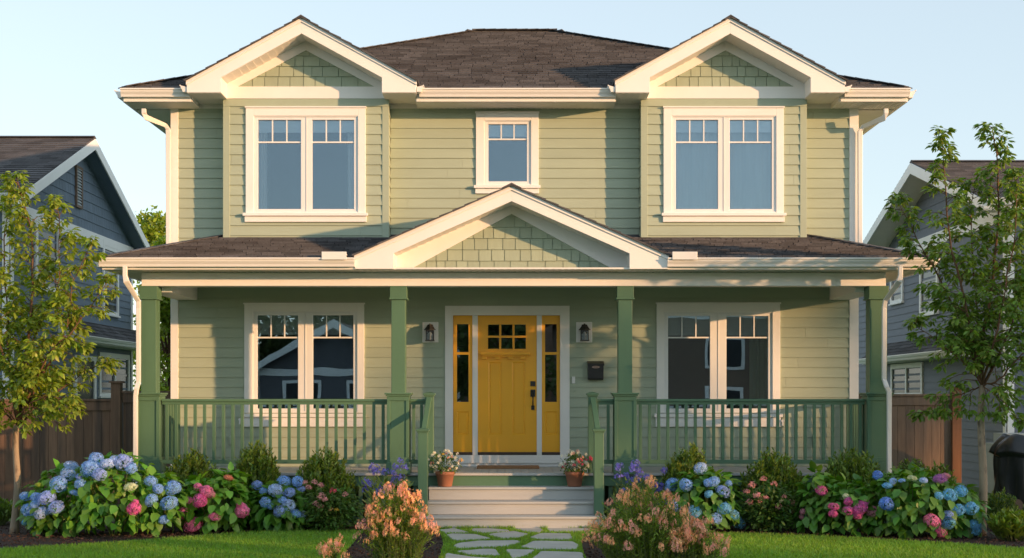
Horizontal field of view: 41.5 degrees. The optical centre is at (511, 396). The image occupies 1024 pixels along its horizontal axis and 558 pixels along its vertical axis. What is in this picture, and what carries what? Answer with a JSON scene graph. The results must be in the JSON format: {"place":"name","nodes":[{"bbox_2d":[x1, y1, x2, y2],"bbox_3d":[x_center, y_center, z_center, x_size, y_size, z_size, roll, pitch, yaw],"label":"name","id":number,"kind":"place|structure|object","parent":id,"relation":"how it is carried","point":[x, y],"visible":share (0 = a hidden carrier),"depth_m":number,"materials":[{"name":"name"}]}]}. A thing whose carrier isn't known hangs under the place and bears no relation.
{"place":"outdoors","nodes":[
{"label":"outdoors","id":0,"kind":"place"},
{"bbox_2d":[0,136,149,398],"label":"house","id":1,"kind":"structure","parent":0,"point":[76,172],"depth_m":27.53,"materials":[{"name":"blue wood"}]},
{"bbox_2d":[34,217,59,291],"bbox_3d":[-8.763,-2.635,25.550,0.075,1.350,1.360,0,0,0],"label":"window","id":2,"kind":"structure","parent":1,"relation":"in","point":[45,235],"depth_m":25.48,"materials":[{"name":"white paint"}]},
{"bbox_2d":[102,239,120,317],"bbox_3d":[-8.763,-2.550,29.575,0.075,1.620,1.210,0,0,0],"label":"window","id":3,"kind":"structure","parent":1,"relation":"in","point":[116,301],"depth_m":29.65,"materials":[{"name":"white paint"}]},
{"bbox_2d":[98,352,129,397],"bbox_3d":[-8.763,-0.450,29.875,0.075,0.980,2.310,0,0,0],"label":"window","id":4,"kind":"structure","parent":1,"relation":"in","point":[120,373],"depth_m":29.79,"materials":[{"name":"white paint"}]},
{"bbox_2d":[0,0,1023,389],"label":"sky","id":5,"kind":"structure","parent":0,"point":[63,62],"materials":[{"name":"blue"}]},
{"bbox_2d":[4,485,1023,557],"bbox_3d":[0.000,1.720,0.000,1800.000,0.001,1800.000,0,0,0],"label":"soil","id":6,"kind":"structure","parent":0,"point":[975,489],"depth_m":19.82,"materials":[{"name":"soil"}]},
{"bbox_2d":[0,399,110,500],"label":"fence","id":7,"kind":"object","parent":6,"relation":"on","point":[81,441],"visible":0.56,"depth_m":21.60,"materials":[{"name":"brown wood"}]},
{"bbox_2d":[109,381,170,503],"bbox_3d":[-5.776,0.741,21.605,1.272,1.959,0.200,0,0,0],"label":"fence","id":8,"kind":"object","parent":6,"relation":"on","point":[121,419],"visible":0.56,"depth_m":21.55,"materials":[{"name":"brown wood"}]},
{"bbox_2d":[133,205,166,390],"bbox_3d":[-10.849,-1.950,40.024,2.730,7.349,3.266,0,0,-30],"label":"tree","id":9,"kind":"object","parent":6,"relation":"on","point":[150,228],"visible":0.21,"depth_m":39.52,"materials":[{"name":"green plant"}]},
{"bbox_2d":[133,233,168,390],"bbox_3d":[-9.313,-1.387,37.111,2.220,6.221,1.969,0,0,44],"label":"tree","id":10,"kind":"object","parent":6,"relation":"on","point":[163,382],"visible":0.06,"depth_m":36.87,"materials":[{"name":"green plant"}]},
{"bbox_2d":[160,296,170,390],"bbox_3d":[-7.931,-0.434,31.529,1.672,4.317,2.014,0,0,45],"label":"tree","id":11,"kind":"object","parent":6,"relation":"on","point":[165,324],"visible":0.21,"depth_m":31.23,"materials":[{"name":"green plant"}]},
{"bbox_2d":[0,521,371,548],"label":"mulch bed","id":12,"kind":"object","parent":6,"relation":"on","point":[59,538],"visible":0.18,"depth_m":16.53,"materials":[{"name":"brown soil"}]},
{"bbox_2d":[0,496,12,524],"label":"shrub","id":13,"kind":"object","parent":12,"relation":"on","point":[5,511],"visible":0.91,"depth_m":17.93,"materials":[{"name":"green plant"}]},
{"bbox_2d":[0,170,124,533],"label":"young tree","id":14,"kind":"object","parent":12,"relation":"on","point":[32,375],"visible":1,"depth_m":16.78,"materials":[{"name":"green plant"}]},
{"bbox_2d":[14,449,190,537],"bbox_3d":[-5.036,1.205,16.747,2.192,1.135,1.420,0,0,0],"label":"hydrangea","id":15,"kind":"object","parent":12,"relation":"on","point":[48,510],"visible":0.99,"depth_m":16.39,"materials":[{"name":"green plant"}]},
{"bbox_2d":[163,447,217,527],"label":"evergreen shrub","id":16,"kind":"object","parent":12,"relation":"on","point":[190,463],"visible":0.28,"depth_m":17.65,"materials":[{"name":"green plant"}]},
{"bbox_2d":[176,461,256,534],"bbox_3d":[-3.742,1.294,17.094,1.060,0.928,1.063,0,0,0],"label":"hydrangea","id":17,"kind":"object","parent":12,"relation":"on","point":[232,512],"visible":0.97,"depth_m":16.88,"materials":[{"name":"green plant"}]},
{"bbox_2d":[232,439,280,526],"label":"evergreen shrub","id":18,"kind":"object","parent":12,"relation":"on","point":[259,465],"visible":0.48,"depth_m":17.61,"materials":[{"name":"green plant"}]},
{"bbox_2d":[244,475,314,532],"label":"hydrangea","id":19,"kind":"object","parent":12,"relation":"on","point":[275,504],"visible":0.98,"depth_m":16.98,"materials":[{"name":"blue plant"}]},
{"bbox_2d":[294,446,359,527],"bbox_3d":[-2.442,1.184,17.701,0.918,1.080,0.830,0,0,0],"label":"evergreen shrub","id":20,"kind":"object","parent":12,"relation":"on","point":[327,470],"visible":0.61,"depth_m":17.55,"materials":[{"name":"green plant"}]},
{"bbox_2d":[299,479,365,531],"bbox_3d":[-2.291,1.397,17.156,0.892,0.715,0.808,0,0,0],"label":"spiraea","id":21,"kind":"object","parent":12,"relation":"on","point":[346,515],"visible":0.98,"depth_m":17.01,"materials":[{"name":"green plant"}]},
{"bbox_2d":[356,457,413,522],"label":"agapanthus","id":22,"kind":"object","parent":12,"relation":"on","point":[369,483],"visible":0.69,"depth_m":17.59,"materials":[{"name":"green plant"}]},
{"bbox_2d":[316,534,350,557],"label":"alstroemeria","id":23,"kind":"object","parent":6,"relation":"on","point":[331,549],"visible":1,"depth_m":13.68,"materials":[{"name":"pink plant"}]},
{"bbox_2d":[343,530,442,557],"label":"mulch bed","id":24,"kind":"object","parent":6,"relation":"on","point":[358,553],"visible":0.29,"depth_m":15.21,"materials":[{"name":"brown soil"}]},
{"bbox_2d":[352,479,439,557],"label":"alstroemeria","id":25,"kind":"object","parent":24,"relation":"on","point":[392,527],"visible":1,"depth_m":13.87,"materials":[{"name":"orange plant"}]},
{"bbox_2d":[440,528,465,533],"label":"flagstone","id":26,"kind":"object","parent":6,"relation":"on","point":[453,530],"visible":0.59,"depth_m":17.09,"materials":[{"name":"grey stone"}]},
{"bbox_2d":[445,553,484,557],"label":"flagstone","id":27,"kind":"object","parent":6,"relation":"on","point":[448,555],"visible":0.98,"depth_m":14.32,"materials":[{"name":"grey stone"}]},
{"bbox_2d":[447,533,488,540],"bbox_3d":[-0.583,1.724,16.387,0.466,0.052,0.752,0,0,-23],"label":"flagstone","id":28,"kind":"object","parent":6,"relation":"on","point":[457,536],"visible":0.58,"depth_m":16.36,"materials":[{"name":"grey stone"}]},
{"bbox_2d":[457,549,499,555],"bbox_3d":[-0.367,1.724,14.764,0.477,0.052,0.582,0,0,0],"label":"flagstone","id":29,"kind":"object","parent":6,"relation":"on","point":[494,552],"visible":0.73,"depth_m":14.78,"materials":[{"name":"grey stone"}]},
{"bbox_2d":[454,540,519,547],"bbox_3d":[-0.283,1.724,15.568,0.754,0.052,0.774,0,0,0],"label":"flagstone","id":30,"kind":"object","parent":6,"relation":"on","point":[489,543],"visible":0.62,"depth_m":15.58,"materials":[{"name":"grey stone"}]},
{"bbox_2d":[472,528,508,532],"bbox_3d":[-0.275,1.724,17.123,0.473,0.052,0.534,0,0,0],"label":"flagstone","id":31,"kind":"object","parent":6,"relation":"on","point":[486,529],"visible":0.48,"depth_m":17.09,"materials":[{"name":"grey stone"}]},
{"bbox_2d":[489,531,526,538],"bbox_3d":[-0.031,1.724,16.623,0.492,0.052,0.716,0,0,-23],"label":"flagstone","id":32,"kind":"object","parent":6,"relation":"on","point":[515,534],"visible":0.59,"depth_m":16.59,"materials":[{"name":"grey stone"}]},
{"bbox_2d":[0,525,1023,557],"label":"grass","id":33,"kind":"structure","parent":6,"relation":"on","point":[253,544],"depth_m":15.14,"materials":[{"name":"green plant"}]},
{"bbox_2d":[507,549,533,557],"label":"flagstone","id":34,"kind":"object","parent":6,"relation":"on","point":[514,553],"visible":0.62,"depth_m":14.69,"materials":[{"name":"grey stone"}]},
{"bbox_2d":[516,528,542,532],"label":"flagstone","id":35,"kind":"object","parent":6,"relation":"on","point":[533,529],"visible":0.51,"depth_m":17.22,"materials":[{"name":"grey stone"}]},
{"bbox_2d":[521,541,577,550],"bbox_3d":[0.433,1.724,15.460,0.654,0.052,0.860,0,0,0],"label":"flagstone","id":36,"kind":"object","parent":6,"relation":"on","point":[565,545],"visible":0.64,"depth_m":15.37,"materials":[{"name":"grey stone"}]},
{"bbox_2d":[531,533,571,540],"bbox_3d":[0.474,1.724,16.430,0.507,0.052,0.731,0,0,0],"label":"flagstone","id":37,"kind":"object","parent":6,"relation":"on","point":[558,536],"visible":0.66,"depth_m":16.36,"materials":[{"name":"grey stone"}]},
{"bbox_2d":[533,551,582,557],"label":"flagstone","id":38,"kind":"object","parent":6,"relation":"on","point":[552,554],"visible":0.98,"depth_m":14.50,"materials":[{"name":"grey stone"}]},
{"bbox_2d":[548,528,587,531],"bbox_3d":[0.735,1.724,17.228,0.568,0.052,0.407,0,0,0],"label":"flagstone","id":39,"kind":"object","parent":6,"relation":"on","point":[564,529],"visible":0.32,"depth_m":17.22,"materials":[{"name":"grey stone"}]},
{"bbox_2d":[582,532,693,557],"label":"mulch bed","id":40,"kind":"object","parent":6,"relation":"on","point":[585,545],"visible":0.14,"depth_m":15.11,"materials":[{"name":"brown soil"}]},
{"bbox_2d":[581,473,701,557],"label":"alstroemeria","id":41,"kind":"object","parent":40,"relation":"on","point":[642,534],"visible":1,"depth_m":13.82,"materials":[{"name":"pink plant"}]},
{"bbox_2d":[659,515,731,557],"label":"alstroemeria","id":42,"kind":"object","parent":40,"relation":"on","point":[702,549],"visible":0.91,"depth_m":13.85,"materials":[{"name":"pink plant"}]},
{"bbox_2d":[606,522,1023,547],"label":"mulch bed","id":43,"kind":"object","parent":6,"relation":"on","point":[975,538],"visible":0.07,"depth_m":16.52,"materials":[{"name":"brown soil"}]},
{"bbox_2d":[0,526,1023,557],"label":"mulch chips","id":44,"kind":"object","parent":43,"relation":"on","point":[360,551],"visible":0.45,"depth_m":16.21,"materials":[{"name":"brown wood"}]},
{"bbox_2d":[609,459,667,522],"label":"agapanthus","id":45,"kind":"object","parent":43,"relation":"on","point":[659,486],"visible":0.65,"depth_m":17.54,"materials":[{"name":"green plant"}]},
{"bbox_2d":[661,441,719,525],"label":"evergreen shrub","id":46,"kind":"object","parent":43,"relation":"on","point":[675,467],"visible":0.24,"depth_m":17.64,"materials":[{"name":"green plant"}]},
{"bbox_2d":[665,462,745,532],"bbox_3d":[2.425,1.291,17.142,1.072,0.925,1.041,0,0,-45],"label":"hydrangea","id":47,"kind":"object","parent":43,"relation":"on","point":[714,506],"visible":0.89,"depth_m":16.84,"materials":[{"name":"green plant"}]},
{"bbox_2d":[736,476,801,533],"bbox_3d":[3.266,1.380,17.041,0.869,0.793,0.828,0,0,0],"label":"spiraea","id":48,"kind":"object","parent":43,"relation":"on","point":[755,496],"visible":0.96,"depth_m":16.91,"materials":[{"name":"green plant"}]},
{"bbox_2d":[740,446,805,527],"bbox_3d":[3.421,1.187,17.690,0.880,1.074,0.840,0,0,0],"label":"evergreen shrub","id":49,"kind":"object","parent":43,"relation":"on","point":[782,471],"visible":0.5,"depth_m":17.55,"materials":[{"name":"green plant"}]},
{"bbox_2d":[789,460,886,536],"bbox_3d":[4.095,1.300,16.840,1.284,1.010,1.153,0,0,0],"label":"hydrangea","id":50,"kind":"object","parent":43,"relation":"on","point":[829,501],"visible":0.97,"depth_m":16.60,"materials":[{"name":"green plant"}]},
{"bbox_2d":[824,446,885,528],"bbox_3d":[4.449,1.184,17.689,0.917,1.079,0.824,0,0,0],"label":"evergreen shrub","id":51,"kind":"object","parent":43,"relation":"on","point":[846,467],"visible":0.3,"depth_m":17.55,"materials":[{"name":"green plant"}]},
{"bbox_2d":[859,462,991,538],"bbox_3d":[5.023,1.307,16.565,1.653,0.983,1.293,0,0,0],"label":"hydrangea","id":52,"kind":"object","parent":43,"relation":"on","point":[948,521],"visible":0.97,"depth_m":16.23,"materials":[{"name":"green plant"}]},
{"bbox_2d":[883,122,1023,535],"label":"young tree","id":53,"kind":"object","parent":43,"relation":"on","point":[977,345],"visible":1,"depth_m":16.50,"materials":[{"name":"green plant"}]},
{"bbox_2d":[987,487,1018,517],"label":"shrub","id":54,"kind":"object","parent":43,"relation":"on","point":[996,504],"visible":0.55,"depth_m":17.34,"materials":[{"name":"green plant"}]},
{"bbox_2d":[984,507,1023,540],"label":"grassy plant","id":55,"kind":"object","parent":43,"relation":"on","point":[1005,524],"visible":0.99,"depth_m":15.97,"materials":[{"name":"green plant"}]},
{"bbox_2d":[859,387,961,485],"bbox_3d":[6.228,0.786,22.005,2.175,1.868,0.200,0,0,0],"label":"fence","id":56,"kind":"object","parent":6,"relation":"on","point":[928,442],"visible":0.21,"depth_m":22.00,"materials":[{"name":"brown wood"}]},
{"bbox_2d":[893,458,935,513],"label":"shrub","id":57,"kind":"object","parent":6,"relation":"on","point":[902,466],"visible":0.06,"depth_m":18.84,"materials":[{"name":"green plant"}]},
{"bbox_2d":[925,461,957,505],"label":"shrub","id":58,"kind":"object","parent":6,"relation":"on","point":[937,471],"visible":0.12,"depth_m":19.35,"materials":[{"name":"green plant"}]},
{"bbox_2d":[989,433,1023,510],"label":"trash bin","id":59,"kind":"object","parent":6,"relation":"on","point":[1007,450],"visible":0.84,"depth_m":20.39,"materials":[{"name":"black plastic"}]},
{"bbox_2d":[95,15,939,528],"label":"house","id":60,"kind":"structure","parent":0,"point":[679,227],"depth_m":19.81,"materials":[{"name":"green wood"}]},
{"bbox_2d":[243,303,364,426],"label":"window","id":61,"kind":"structure","parent":60,"relation":"in","point":[292,350],"depth_m":20.04,"materials":[{"name":"white paint"}]},
{"bbox_2d":[243,106,367,221],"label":"window","id":62,"kind":"structure","parent":60,"relation":"in","point":[304,163],"depth_m":19.73,"materials":[{"name":"white paint"}]},
{"bbox_2d":[422,322,437,342],"bbox_3d":[-1.204,-0.941,19.874,0.235,0.302,0.243,0,0,0],"label":"wall lantern","id":63,"kind":"object","parent":60,"relation":"attached to","point":[429,332],"depth_m":19.95,"materials":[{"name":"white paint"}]},
{"bbox_2d":[428,449,463,486],"bbox_3d":[-0.889,0.954,18.090,0.493,0.510,0.413,0,0,0],"label":"flower pot","id":64,"kind":"object","parent":60,"relation":"on","point":[445,475],"visible":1,"depth_m":18.01,"materials":[{"name":"ceramic"}]},
{"bbox_2d":[474,111,539,193],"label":"window","id":65,"kind":"structure","parent":60,"relation":"in","point":[507,142],"depth_m":19.98,"materials":[{"name":"white paint"}]},
{"bbox_2d":[478,315,536,451],"bbox_3d":[-0.070,-0.183,19.997,0.871,2.022,0.120,0,0,0],"label":"door","id":66,"kind":"structure","parent":60,"relation":"in","point":[507,378],"depth_m":20.01,"materials":[{"name":"yellow wood"}]},
{"bbox_2d":[477,465,538,468],"bbox_3d":[-0.058,1.024,19.525,0.893,0.032,0.450,0,0,0],"label":"doormat","id":67,"kind":"object","parent":60,"relation":"on","point":[507,466],"visible":1,"depth_m":19.33,"materials":[{"name":"brown fabric"}]},
{"bbox_2d":[557,449,592,486],"bbox_3d":[0.839,0.958,18.089,0.484,0.503,0.424,0,0,0],"label":"flower pot","id":68,"kind":"object","parent":60,"relation":"on","point":[574,476],"visible":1,"depth_m":18.00,"materials":[{"name":"ceramic"}]},
{"bbox_2d":[576,322,591,342],"bbox_3d":[1.065,-0.941,19.874,0.235,0.302,0.243,0,0,0],"label":"wall lantern","id":69,"kind":"object","parent":60,"relation":"attached to","point":[583,332],"depth_m":19.95,"materials":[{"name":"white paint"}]},
{"bbox_2d":[587,361,603,379],"bbox_3d":[1.231,-0.377,19.922,0.246,0.281,0.128,0,0,0],"label":"mailbox","id":70,"kind":"object","parent":60,"relation":"attached to","point":[595,370],"visible":1,"depth_m":19.87,"materials":[{"name":"black metal"}]},
{"bbox_2d":[654,302,782,426],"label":"window","id":71,"kind":"structure","parent":60,"relation":"in","point":[705,350],"depth_m":20.04,"materials":[{"name":"white paint"}]},
{"bbox_2d":[661,106,786,221],"bbox_3d":[3.077,-3.292,19.733,1.810,1.837,0.235,0,0,0],"label":"window","id":72,"kind":"structure","parent":60,"relation":"in","point":[721,163],"depth_m":19.73,"materials":[{"name":"white paint"}]},
{"bbox_2d":[859,160,1023,492],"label":"house","id":73,"kind":"structure","parent":0,"point":[910,366],"depth_m":27.91,"materials":[{"name":"blue"}]},
{"bbox_2d":[888,278,903,305],"bbox_3d":[8.762,-2.685,30.850,0.075,1.190,1.060,0,0,0],"label":"window","id":74,"kind":"structure","parent":73,"relation":"in","point":[897,299],"depth_m":30.72,"materials":[{"name":"white paint"}]},
{"bbox_2d":[890,362,923,393],"bbox_3d":[8.762,-0.345,30.100,0.075,0.770,2.460,0,0,0],"label":"window","id":75,"kind":"structure","parent":73,"relation":"in","point":[900,367],"depth_m":30.05,"materials":[{"name":"white paint"}]},
{"bbox_2d":[919,244,938,316],"bbox_3d":[8.762,-2.410,28.475,0.075,1.440,1.310,0,0,0],"label":"window","id":76,"kind":"structure","parent":73,"relation":"in","point":[921,297],"depth_m":28.61,"materials":[{"name":"white paint"}]}
]}

